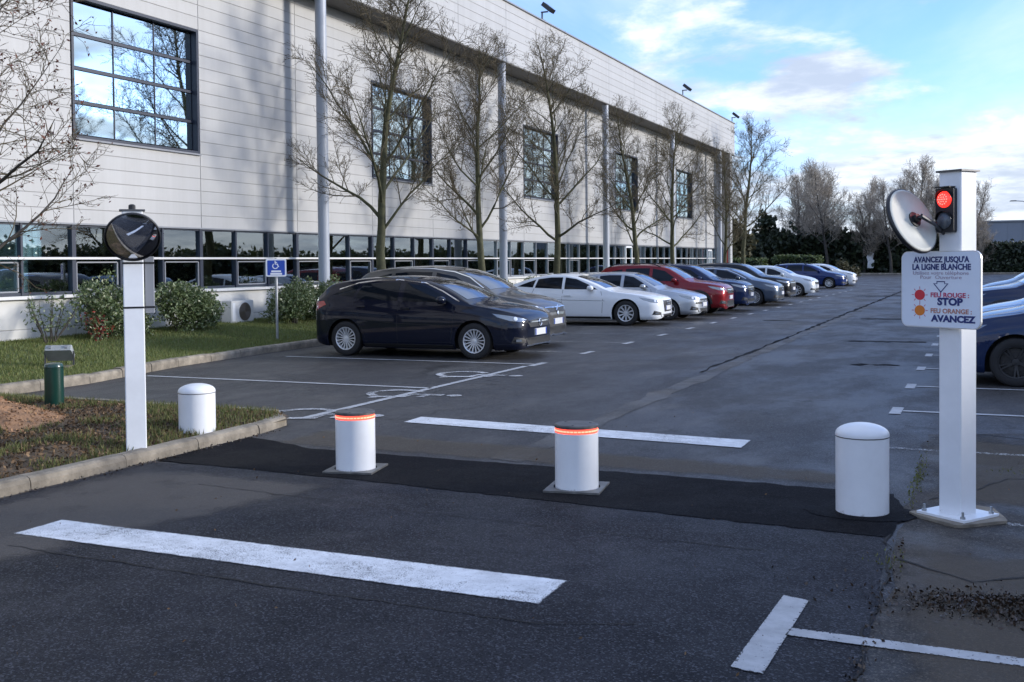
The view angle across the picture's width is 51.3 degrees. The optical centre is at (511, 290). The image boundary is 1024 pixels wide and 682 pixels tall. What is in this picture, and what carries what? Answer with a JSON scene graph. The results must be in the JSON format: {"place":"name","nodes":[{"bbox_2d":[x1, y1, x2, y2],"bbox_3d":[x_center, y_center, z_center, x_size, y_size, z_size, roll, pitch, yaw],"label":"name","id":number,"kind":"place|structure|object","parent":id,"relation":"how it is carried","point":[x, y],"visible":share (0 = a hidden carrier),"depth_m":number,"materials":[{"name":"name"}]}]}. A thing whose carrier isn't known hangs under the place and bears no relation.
{"place":"outdoors","nodes":[
{"label":"outdoors","id":0,"kind":"place"},
{"bbox_2d":[0,401,289,477],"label":"planted island","id":1,"kind":"structure","parent":0,"point":[25,458],"depth_m":9.44,"materials":[{"name":"plant"}]},
{"bbox_2d":[0,396,67,432],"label":"soil heap","id":2,"kind":"object","parent":1,"relation":"on","point":[13,421],"visible":0.9,"depth_m":10.58,"materials":[{"name":"brown soil"}]},
{"bbox_2d":[44,362,63,405],"bbox_3d":[-5.229,1.106,12.184,0.208,0.575,0.208,0,2,24],"label":"garden bollard","id":3,"kind":"object","parent":1,"relation":"on","point":[53,383],"visible":0.92,"depth_m":12.10,"materials":[{"name":"teal metal"}]},
{"bbox_2d":[119,204,154,450],"bbox_3d":[-3.304,0.325,9.439,0.288,2.182,0.215,-1,2,-20],"label":"mirror pole","id":4,"kind":"object","parent":1,"relation":"on","point":[134,272],"visible":0.94,"depth_m":9.36,"materials":[{"name":"metal"}]},
{"bbox_2d":[104,212,160,260],"bbox_3d":[-3.258,-0.476,9.159,0.466,0.468,0.178,-1,31,-19],"label":"convex mirror","id":5,"kind":"object","parent":4,"relation":"attached to","point":[131,236],"visible":1,"depth_m":9.09,"materials":[{"name":"black mirror"}]},
{"bbox_2d":[0,392,279,478],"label":"rough island grass","id":6,"kind":"structure","parent":1,"relation":"on","point":[155,405],"depth_m":10.48,"materials":[{"name":"green plant"}]},
{"bbox_2d":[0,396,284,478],"bbox_3d":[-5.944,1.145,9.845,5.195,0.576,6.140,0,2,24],"label":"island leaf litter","id":7,"kind":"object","parent":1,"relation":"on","point":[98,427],"visible":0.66,"depth_m":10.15,"materials":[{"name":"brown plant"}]},
{"bbox_2d":[178,383,215,434],"bbox_3d":[-3.069,1.159,10.395,0.354,0.520,0.354,0,2,24],"label":"fixed bollard","id":8,"kind":"object","parent":1,"relation":"on","point":[197,407],"visible":0.95,"depth_m":10.25,"materials":[{"name":"metal"}]},
{"bbox_2d":[0,315,316,383],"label":"grass verge","id":9,"kind":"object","parent":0,"point":[26,349],"depth_m":19.65,"materials":[{"name":"plant"}]},
{"bbox_2d":[20,291,87,343],"bbox_3d":[-8.342,0.537,19.380,0.698,1.075,1.387,0,2,24],"label":"sparse shrub","id":10,"kind":"object","parent":9,"relation":"on","point":[36,321],"visible":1,"depth_m":19.34,"materials":[{"name":"green plant"}]},
{"bbox_2d":[0,0,117,301],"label":"verge tree","id":11,"kind":"object","parent":9,"relation":"on","point":[16,168],"visible":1,"depth_m":15.18,"materials":[{"name":"brown plant"}]},
{"bbox_2d":[44,345,74,367],"bbox_3d":[-7.144,1.045,16.852,0.440,0.392,0.310,-1,2,-11],"label":"ground spotlight","id":12,"kind":"object","parent":9,"relation":"on","point":[59,353],"visible":0.91,"depth_m":16.78,"materials":[{"name":"metal"}]},
{"bbox_2d":[68,265,161,339],"bbox_3d":[-7.760,0.260,20.875,1.426,1.544,2.430,0,2,24],"label":"leafy shrub","id":13,"kind":"object","parent":9,"relation":"on","point":[103,302],"visible":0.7,"depth_m":20.32,"materials":[{"name":"green plant"}]},
{"bbox_2d":[153,279,228,332],"bbox_3d":[-6.889,0.341,22.645,1.304,1.230,2.131,0,2,24],"label":"leafy shrub","id":14,"kind":"object","parent":9,"relation":"on","point":[185,303],"visible":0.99,"depth_m":22.40,"materials":[{"name":"green plant"}]},
{"bbox_2d":[221,300,253,322],"bbox_3d":[-6.465,0.516,25.159,0.312,0.580,0.820,0,2,24],"label":"air conditioner","id":15,"kind":"object","parent":9,"relation":"on","point":[238,310],"visible":0.97,"depth_m":24.95,"materials":[{"name":"white"}]},
{"bbox_2d":[266,258,285,339],"bbox_3d":[-4.939,0.199,22.383,0.420,1.770,0.080,-1,2,-12],"label":"disabled parking sign","id":16,"kind":"object","parent":9,"relation":"on","point":[276,268],"visible":0.96,"depth_m":22.35,"materials":[{"name":"metal"}]},
{"bbox_2d":[259,275,317,323],"bbox_3d":[-5.221,0.235,25.494,1.227,1.217,1.737,0,2,24],"label":"leafy shrub","id":17,"kind":"object","parent":9,"relation":"on","point":[295,300],"visible":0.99,"depth_m":25.18,"materials":[{"name":"green plant"}]},
{"bbox_2d":[300,274,341,319],"bbox_3d":[-4.661,0.182,26.824,1.192,1.244,1.703,0,2,24],"label":"leafy shrub","id":18,"kind":"object","parent":9,"relation":"on","point":[321,290],"visible":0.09,"depth_m":26.46,"materials":[{"name":"green plant"}]},
{"bbox_2d":[284,0,494,269],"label":"verge tree","id":19,"kind":"object","parent":9,"relation":"on","point":[383,163],"visible":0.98,"depth_m":26.39,"materials":[{"name":"brown plant"}]},
{"bbox_2d":[401,28,555,271],"bbox_3d":[-0.979,-3.637,32.020,4.845,8.783,5.068,-1,2,-1],"label":"verge tree","id":20,"kind":"object","parent":9,"relation":"on","point":[478,234],"visible":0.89,"depth_m":32.06,"materials":[{"name":"brown plant"}]},
{"bbox_2d":[466,26,635,273],"bbox_3d":[1.531,-4.339,37.468,5.384,9.855,5.084,0,2,19],"label":"verge tree","id":21,"kind":"object","parent":9,"relation":"on","point":[557,208],"visible":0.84,"depth_m":37.18,"materials":[{"name":"brown plant"}]},
{"bbox_2d":[578,94,706,262],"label":"verge tree","id":22,"kind":"object","parent":9,"relation":"on","point":[633,212],"visible":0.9,"depth_m":45.76,"materials":[{"name":"brown plant"}]},
{"bbox_2d":[619,101,726,263],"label":"verge tree","id":23,"kind":"object","parent":9,"relation":"on","point":[672,215],"visible":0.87,"depth_m":51.33,"materials":[{"name":"brown plant"}]},
{"bbox_2d":[687,145,765,262],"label":"verge tree","id":24,"kind":"object","parent":9,"relation":"on","point":[726,187],"visible":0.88,"depth_m":61.10,"materials":[{"name":"brown plant"}]},
{"bbox_2d":[696,110,803,263],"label":"verge tree","id":25,"kind":"object","parent":9,"relation":"on","point":[749,128],"visible":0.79,"depth_m":66.43,"materials":[{"name":"brown plant"}]},
{"bbox_2d":[0,0,735,341],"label":"office building","id":26,"kind":"structure","parent":0,"point":[198,112],"depth_m":27.12,"materials":[{"name":"grey metal"}]},
{"bbox_2d":[0,222,20,295],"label":"ribbon window","id":27,"kind":"structure","parent":26,"relation":"in","point":[10,249],"depth_m":19.86,"materials":[{"name":"grey glass"}]},
{"bbox_2d":[17,223,71,295],"bbox_3d":[-8.986,-0.621,20.574,0.100,1.385,1.258,0,2,24],"label":"ribbon window","id":28,"kind":"structure","parent":26,"relation":"in","point":[45,274],"depth_m":20.57,"materials":[{"name":"blue"}]},
{"bbox_2d":[69,225,118,293],"bbox_3d":[-8.482,-0.656,21.708,0.100,1.385,1.283,0,2,24],"label":"ribbon window","id":29,"kind":"structure","parent":26,"relation":"in","point":[91,244],"depth_m":21.60,"materials":[{"name":"grey"}]},
{"bbox_2d":[69,0,201,155],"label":"window","id":30,"kind":"structure","parent":26,"relation":"in","point":[115,89],"depth_m":22.81,"materials":[{"name":"blue"}]},
{"bbox_2d":[117,228,161,290],"bbox_3d":[-7.969,-0.692,22.864,0.100,1.385,1.258,0,2,24],"label":"ribbon window","id":31,"kind":"structure","parent":26,"relation":"in","point":[157,254],"depth_m":23.30,"materials":[{"name":"grey"}]},
{"bbox_2d":[160,228,198,289],"bbox_3d":[-7.461,-0.727,24.009,0.100,1.385,1.258,0,2,24],"label":"ribbon window","id":32,"kind":"structure","parent":26,"relation":"in","point":[175,242],"depth_m":24.01,"materials":[{"name":"grey"}]},
{"bbox_2d":[197,229,234,288],"bbox_3d":[-6.958,-0.761,25.143,0.100,1.385,1.283,0,2,24],"label":"ribbon window","id":33,"kind":"structure","parent":26,"relation":"in","point":[213,273],"depth_m":25.14,"materials":[{"name":"grey"}]},
{"bbox_2d":[233,231,267,286],"bbox_3d":[-6.444,-0.797,26.300,0.100,1.385,1.258,0,2,24],"label":"ribbon window","id":34,"kind":"structure","parent":26,"relation":"in","point":[246,272],"depth_m":26.28,"materials":[{"name":"grey glass"}]},
{"bbox_2d":[265,232,295,285],"bbox_3d":[-5.936,-0.832,27.445,0.100,1.385,1.258,0,2,24],"label":"ribbon window","id":35,"kind":"structure","parent":26,"relation":"in","point":[277,244],"depth_m":27.49,"materials":[{"name":"grey"}]},
{"bbox_2d":[294,233,318,283],"bbox_3d":[-5.433,-0.867,28.578,0.100,1.385,1.283,0,2,24],"label":"ribbon window","id":36,"kind":"structure","parent":26,"relation":"in","point":[305,244],"depth_m":28.51,"materials":[{"name":"grey"}]},
{"bbox_2d":[329,234,347,282],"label":"ribbon window","id":37,"kind":"structure","parent":26,"relation":"in","point":[338,242],"depth_m":29.92,"materials":[{"name":"blue"}]},
{"bbox_2d":[347,235,370,280],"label":"ribbon window","id":38,"kind":"structure","parent":26,"relation":"in","point":[357,245],"depth_m":30.82,"materials":[{"name":"grey"}]},
{"bbox_2d":[370,236,392,271],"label":"ribbon window","id":39,"kind":"structure","parent":26,"relation":"in","point":[388,239],"depth_m":32.26,"materials":[{"name":"blue"}]},
{"bbox_2d":[371,80,433,185],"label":"window","id":40,"kind":"structure","parent":26,"relation":"in","point":[378,124],"depth_m":33.32,"materials":[{"name":"blue"}]},
{"bbox_2d":[392,236,412,267],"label":"ribbon window","id":41,"kind":"structure","parent":26,"relation":"in","point":[401,246],"depth_m":33.15,"materials":[{"name":"blue"}]},
{"bbox_2d":[412,237,431,265],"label":"ribbon window","id":42,"kind":"structure","parent":26,"relation":"in","point":[420,246],"depth_m":34.27,"materials":[{"name":"blue"}]},
{"bbox_2d":[430,238,448,265],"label":"ribbon window","id":43,"kind":"structure","parent":26,"relation":"in","point":[438,246],"depth_m":35.45,"materials":[{"name":"blue"}]},
{"bbox_2d":[448,239,465,266],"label":"ribbon window","id":44,"kind":"structure","parent":26,"relation":"in","point":[456,247],"depth_m":36.59,"materials":[{"name":"blue"}]},
{"bbox_2d":[465,239,478,269],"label":"ribbon window","id":45,"kind":"structure","parent":26,"relation":"in","point":[470,244],"depth_m":37.66,"materials":[{"name":"blue"}]},
{"bbox_2d":[483,240,495,274],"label":"ribbon window","id":46,"kind":"structure","parent":26,"relation":"in","point":[489,245],"depth_m":39.03,"materials":[{"name":"grey"}]},
{"bbox_2d":[495,240,510,276],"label":"ribbon window","id":47,"kind":"structure","parent":26,"relation":"in","point":[497,265],"depth_m":39.75,"materials":[{"name":"grey"}]},
{"bbox_2d":[509,241,523,276],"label":"ribbon window","id":48,"kind":"structure","parent":26,"relation":"in","point":[515,247],"depth_m":41.19,"materials":[{"name":"grey glass"}]},
{"bbox_2d":[522,241,535,275],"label":"ribbon window","id":49,"kind":"structure","parent":26,"relation":"in","point":[528,265],"depth_m":42.35,"materials":[{"name":"grey"}]},
{"bbox_2d":[534,242,546,275],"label":"ribbon window","id":50,"kind":"structure","parent":26,"relation":"in","point":[539,247],"depth_m":43.50,"materials":[{"name":"grey glass"}]},
{"bbox_2d":[523,124,558,201],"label":"window","id":51,"kind":"structure","parent":26,"relation":"in","point":[548,148],"depth_m":43.46,"materials":[{"name":"blue"}]},
{"bbox_2d":[546,242,554,274],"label":"ribbon window","id":52,"kind":"structure","parent":26,"relation":"in","point":[550,246],"depth_m":44.41,"materials":[{"name":"grey"}]},
{"bbox_2d":[560,243,568,273],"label":"ribbon window","id":53,"kind":"structure","parent":26,"relation":"in","point":[564,246],"depth_m":45.99,"materials":[{"name":"grey"}]},
{"bbox_2d":[568,243,578,273],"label":"ribbon window","id":54,"kind":"structure","parent":26,"relation":"in","point":[573,264],"depth_m":46.97,"materials":[{"name":"grey"}]},
{"bbox_2d":[578,243,588,273],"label":"ribbon window","id":55,"kind":"structure","parent":26,"relation":"in","point":[582,247],"depth_m":48.04,"materials":[{"name":"grey"}]},
{"bbox_2d":[587,244,597,273],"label":"ribbon window","id":56,"kind":"structure","parent":26,"relation":"in","point":[591,248],"depth_m":49.25,"materials":[{"name":"grey glass"}]},
{"bbox_2d":[615,151,638,212],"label":"window","id":57,"kind":"structure","parent":26,"relation":"in","point":[635,181],"depth_m":53.97,"materials":[{"name":"blue"}]},
{"bbox_2d":[676,169,692,219],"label":"window","id":58,"kind":"structure","parent":26,"relation":"in","point":[683,174],"depth_m":64.35,"materials":[{"name":"blue"}]},
{"bbox_2d":[0,437,1023,681],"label":"driveway","id":59,"kind":"structure","parent":0,"point":[472,571],"depth_m":5.78,"materials":[{"name":"grey asphalt"}]},
{"bbox_2d":[322,408,387,474],"bbox_3d":[-1.295,1.229,8.821,0.420,0.491,0.420,0,2,12],"label":"retractable bollard","id":60,"kind":"object","parent":59,"relation":"on","point":[355,438],"visible":1,"depth_m":8.68,"materials":[{"name":"metal"}]},
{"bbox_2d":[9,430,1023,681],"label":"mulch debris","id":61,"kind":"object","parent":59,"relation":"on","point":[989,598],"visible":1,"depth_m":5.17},
{"bbox_2d":[543,420,609,494],"bbox_3d":[0.485,1.233,7.999,0.420,0.491,0.420,0,2,16],"label":"retractable bollard","id":62,"kind":"object","parent":59,"relation":"on","point":[576,459],"visible":1,"depth_m":7.86,"materials":[{"name":"metal"}]},
{"bbox_2d":[835,422,889,516],"bbox_3d":[2.353,1.208,7.168,0.348,0.650,0.348,0,2,24],"label":"fixed bollard","id":63,"kind":"object","parent":59,"relation":"on","point":[862,468],"visible":0.98,"depth_m":7.03,"materials":[{"name":"metal"}]},
{"bbox_2d":[0,274,1023,681],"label":"car park","id":64,"kind":"structure","parent":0,"point":[780,392],"depth_m":13.49,"materials":[{"name":"grey asphalt"}]},
{"bbox_2d":[0,394,286,497],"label":"kerb","id":65,"kind":"structure","parent":64,"relation":"on","point":[16,484],"depth_m":9.14,"materials":[{"name":"concrete"}]},
{"bbox_2d":[0,339,323,393],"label":"verge kerb","id":66,"kind":"structure","parent":64,"relation":"on","point":[26,386],"depth_m":17.58,"materials":[{"name":"concrete"}]},
{"bbox_2d":[316,275,550,358],"bbox_3d":[-1.513,0.446,20.143,4.454,1.485,2.120,0,2,24],"label":"parked hatchback","id":67,"kind":"object","parent":64,"relation":"on","point":[468,320],"visible":1,"depth_m":19.38,"materials":[{"name":"black paint"}]},
{"bbox_2d":[361,266,566,336],"bbox_3d":[-1.160,0.291,22.575,4.584,1.660,2.136,0,2,23],"label":"parked people carrier","id":68,"kind":"object","parent":64,"relation":"on","point":[553,308],"visible":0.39,"depth_m":21.89,"materials":[{"name":"paint"}]},
{"bbox_2d":[514,274,671,325],"bbox_3d":[2.020,0.206,29.753,4.794,1.389,2.160,0,2,22],"label":"parked saloon","id":69,"kind":"object","parent":64,"relation":"on","point":[579,296],"visible":0.74,"depth_m":28.77,"materials":[{"name":"white paint"}]},
{"bbox_2d":[535,277,562,288],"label":"side window","id":70,"kind":"structure","parent":69,"relation":"in","point":[553,282],"depth_m":29.28,"materials":[{"name":"black glass"}]},
{"bbox_2d":[564,277,595,288],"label":"side window","id":71,"kind":"structure","parent":69,"relation":"in","point":[570,283],"depth_m":29.01,"materials":[{"name":"black glass"}]},
{"bbox_2d":[588,272,707,319],"bbox_3d":[3.693,0.122,32.018,4.274,1.405,2.018,0,2,25],"label":"parked hatchback","id":72,"kind":"object","parent":64,"relation":"on","point":[686,303],"visible":0.48,"depth_m":31.10,"materials":[{"name":"silver paint"}]},
{"bbox_2d":[602,263,733,315],"bbox_3d":[4.916,-0.082,34.588,4.404,1.656,2.126,0,2,23],"label":"parked crossover","id":73,"kind":"object","parent":64,"relation":"on","point":[719,294],"visible":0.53,"depth_m":33.67,"materials":[{"name":"red paint"}]},
{"bbox_2d":[659,264,754,310],"bbox_3d":[6.128,-0.149,37.332,4.534,1.620,2.126,0,2,23],"label":"parked crossover","id":74,"kind":"object","parent":64,"relation":"on","point":[743,292],"visible":0.33,"depth_m":36.27,"materials":[{"name":"paint"}]},
{"bbox_2d":[715,256,768,265],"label":"clipped hedge","id":75,"kind":"object","parent":64,"relation":"on","point":[757,261],"visible":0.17,"depth_m":92.21,"materials":[{"name":"green plant"}]},
{"bbox_2d":[703,266,783,305],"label":"parked hatchback","id":76,"kind":"object","parent":64,"relation":"on","point":[766,291],"visible":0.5,"depth_m":40.18,"materials":[{"name":"paint"}]},
{"bbox_2d":[697,263,795,302],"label":"parked crossover","id":77,"kind":"object","parent":64,"relation":"on","point":[788,284],"visible":0.32,"depth_m":43.27,"materials":[{"name":"black paint"}]},
{"bbox_2d":[753,265,818,296],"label":"parked small car","id":78,"kind":"object","parent":64,"relation":"on","point":[805,285],"visible":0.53,"depth_m":49.78,"materials":[{"name":"paint"}]},
{"bbox_2d":[772,254,823,265],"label":"clipped hedge","id":79,"kind":"object","parent":64,"relation":"on","point":[796,258],"visible":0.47,"depth_m":94.03,"materials":[{"name":"green plant"}]},
{"bbox_2d":[774,263,846,287],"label":"parked estate car","id":80,"kind":"object","parent":64,"relation":"on","point":[827,278],"visible":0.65,"depth_m":63.75,"materials":[{"name":"blue paint"}]},
{"bbox_2d":[812,264,857,285],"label":"parked small car","id":81,"kind":"object","parent":64,"relation":"on","point":[852,277],"visible":0.38,"depth_m":68.63,"materials":[{"name":"white paint"}]},
{"bbox_2d":[862,443,1022,571],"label":"crack weeds","id":82,"kind":"object","parent":64,"relation":"on","point":[916,501],"visible":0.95,"depth_m":7.94,"materials":[{"name":"green plant"}]},
{"bbox_2d":[976,304,1023,386],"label":"parked hatchback","id":83,"kind":"object","parent":64,"relation":"on","point":[1000,344],"visible":0.61,"depth_m":14.12,"materials":[{"name":"paint"}]},
{"bbox_2d":[983,278,1023,305],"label":"parked crossover","id":84,"kind":"object","parent":64,"relation":"on","point":[1002,293],"visible":0.3,"depth_m":23.22,"materials":[{"name":"paint"}]},
{"bbox_2d":[983,298,1023,311],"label":"parked small car","id":85,"kind":"object","parent":64,"relation":"on","point":[1007,304],"visible":0.19,"depth_m":16.73,"materials":[{"name":"blue paint"}]},
{"bbox_2d":[508,0,1023,234],"label":"sky","id":86,"kind":"structure","parent":0,"point":[863,89],"materials":[{"name":"blue"}]},
{"bbox_2d":[856,434,1023,681],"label":"apron","id":87,"kind":"object","parent":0,"point":[925,541],"visible":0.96,"depth_m":6.02,"materials":[{"name":"concrete"}]},
{"bbox_2d":[909,505,1006,527],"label":"concrete slab","id":88,"kind":"structure","parent":87,"relation":"on","point":[1000,519],"depth_m":6.82,"materials":[{"name":"grey concrete"}]},
{"bbox_2d":[917,169,998,522],"bbox_3d":[2.908,0.340,6.961,0.360,2.247,0.360,-1,2,-31],"label":"signal post","id":89,"kind":"object","parent":88,"relation":"on","point":[957,425],"visible":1,"depth_m":6.90,"materials":[{"name":"metal"}]},
{"bbox_2d":[886,189,944,253],"bbox_3d":[2.579,-0.449,6.884,0.468,0.455,0.192,-2,-21,-35],"label":"convex mirror","id":90,"kind":"object","parent":89,"relation":"attached to","point":[913,224],"visible":1,"depth_m":6.83,"materials":[{"name":"white mirror"}]},
{"bbox_2d":[901,250,982,329],"bbox_3d":[2.792,-0.009,6.937,0.041,0.500,0.600,-1,2,-31],"label":"information sign","id":91,"kind":"object","parent":89,"relation":"attached to","point":[941,289],"visible":1,"depth_m":6.91,"materials":[{"name":"grey"}]},
{"bbox_2d":[935,186,956,232],"bbox_3d":[2.795,-0.526,6.889,0.064,0.296,0.136,-1,2,-31],"label":"traffic light","id":92,"kind":"object","parent":89,"relation":"attached to","point":[946,209],"visible":1,"depth_m":6.86,"materials":[{"name":"black plastic"}]},
{"label":"ground","id":93,"kind":"structure","parent":0,"visible":0},
{"bbox_2d":[715,215,758,257],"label":"evergreen tree","id":94,"kind":"object","parent":93,"relation":"on","point":[736,249],"visible":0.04,"depth_m":98.97,"materials":[{"name":"green plant"}]},
{"bbox_2d":[980,220,1023,241],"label":"warehouse","id":95,"kind":"structure","parent":93,"relation":"on","point":[1005,230],"depth_m":158.56,"materials":[{"name":"grey metal"}]},
{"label":"far lawn","id":96,"kind":"structure","parent":0,"visible":0},
{"bbox_2d":[746,209,800,265],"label":"evergreen tree","id":97,"kind":"object","parent":96,"relation":"on","point":[770,245],"visible":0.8,"depth_m":127.42,"materials":[{"name":"green plant"}]},
{"bbox_2d":[770,170,826,235],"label":"bare tree","id":98,"kind":"object","parent":96,"relation":"on","point":[794,199],"visible":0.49,"depth_m":129.53,"materials":[{"name":"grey plant"}]},
{"bbox_2d":[788,158,855,225],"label":"bare tree","id":99,"kind":"object","parent":96,"relation":"on","point":[829,174],"visible":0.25,"depth_m":135.08,"materials":[{"name":"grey plant"}]},
{"bbox_2d":[787,162,859,264],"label":"bare tree","id":100,"kind":"object","parent":96,"relation":"on","point":[820,192],"visible":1,"depth_m":124.31,"materials":[{"name":"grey plant"}]},
{"bbox_2d":[748,226,938,272],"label":"hedge","id":101,"kind":"object","parent":96,"relation":"on","point":[849,250],"visible":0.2,"depth_m":125.35,"materials":[{"name":"green plant"}]},
{"bbox_2d":[839,176,892,272],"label":"bare tree","id":102,"kind":"object","parent":96,"relation":"on","point":[861,228],"visible":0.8,"depth_m":124.23,"materials":[{"name":"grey plant"}]},
{"bbox_2d":[859,177,901,272],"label":"bare tree","id":103,"kind":"object","parent":96,"relation":"on","point":[881,196],"visible":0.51,"depth_m":121.53,"materials":[{"name":"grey plant"}]},
{"bbox_2d":[885,154,938,220],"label":"bare tree","id":104,"kind":"object","parent":96,"relation":"on","point":[924,173],"visible":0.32,"depth_m":128.57,"materials":[{"name":"grey plant"}]},
{"bbox_2d":[913,179,938,220],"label":"bare tree","id":105,"kind":"object","parent":96,"relation":"on","point":[925,199],"visible":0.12,"depth_m":122.29,"materials":[{"name":"grey plant"}]},
{"bbox_2d":[923,184,995,234],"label":"bare tree","id":106,"kind":"object","parent":96,"relation":"on","point":[933,210],"visible":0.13,"depth_m":120.22,"materials":[{"name":"grey plant"}]},
{"bbox_2d":[976,175,994,243],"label":"bare tree","id":107,"kind":"object","parent":96,"relation":"on","point":[982,199],"visible":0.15,"depth_m":125.39,"materials":[{"name":"grey plant"}]},
{"bbox_2d":[976,214,996,263],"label":"bare tree","id":108,"kind":"object","parent":96,"relation":"on","point":[981,247],"visible":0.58,"depth_m":117.46,"materials":[{"name":"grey plant"}]},
{"bbox_2d":[983,238,1023,271],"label":"hedge","id":109,"kind":"object","parent":96,"relation":"on","point":[1007,256],"visible":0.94,"depth_m":117.08,"materials":[{"name":"green plant"}]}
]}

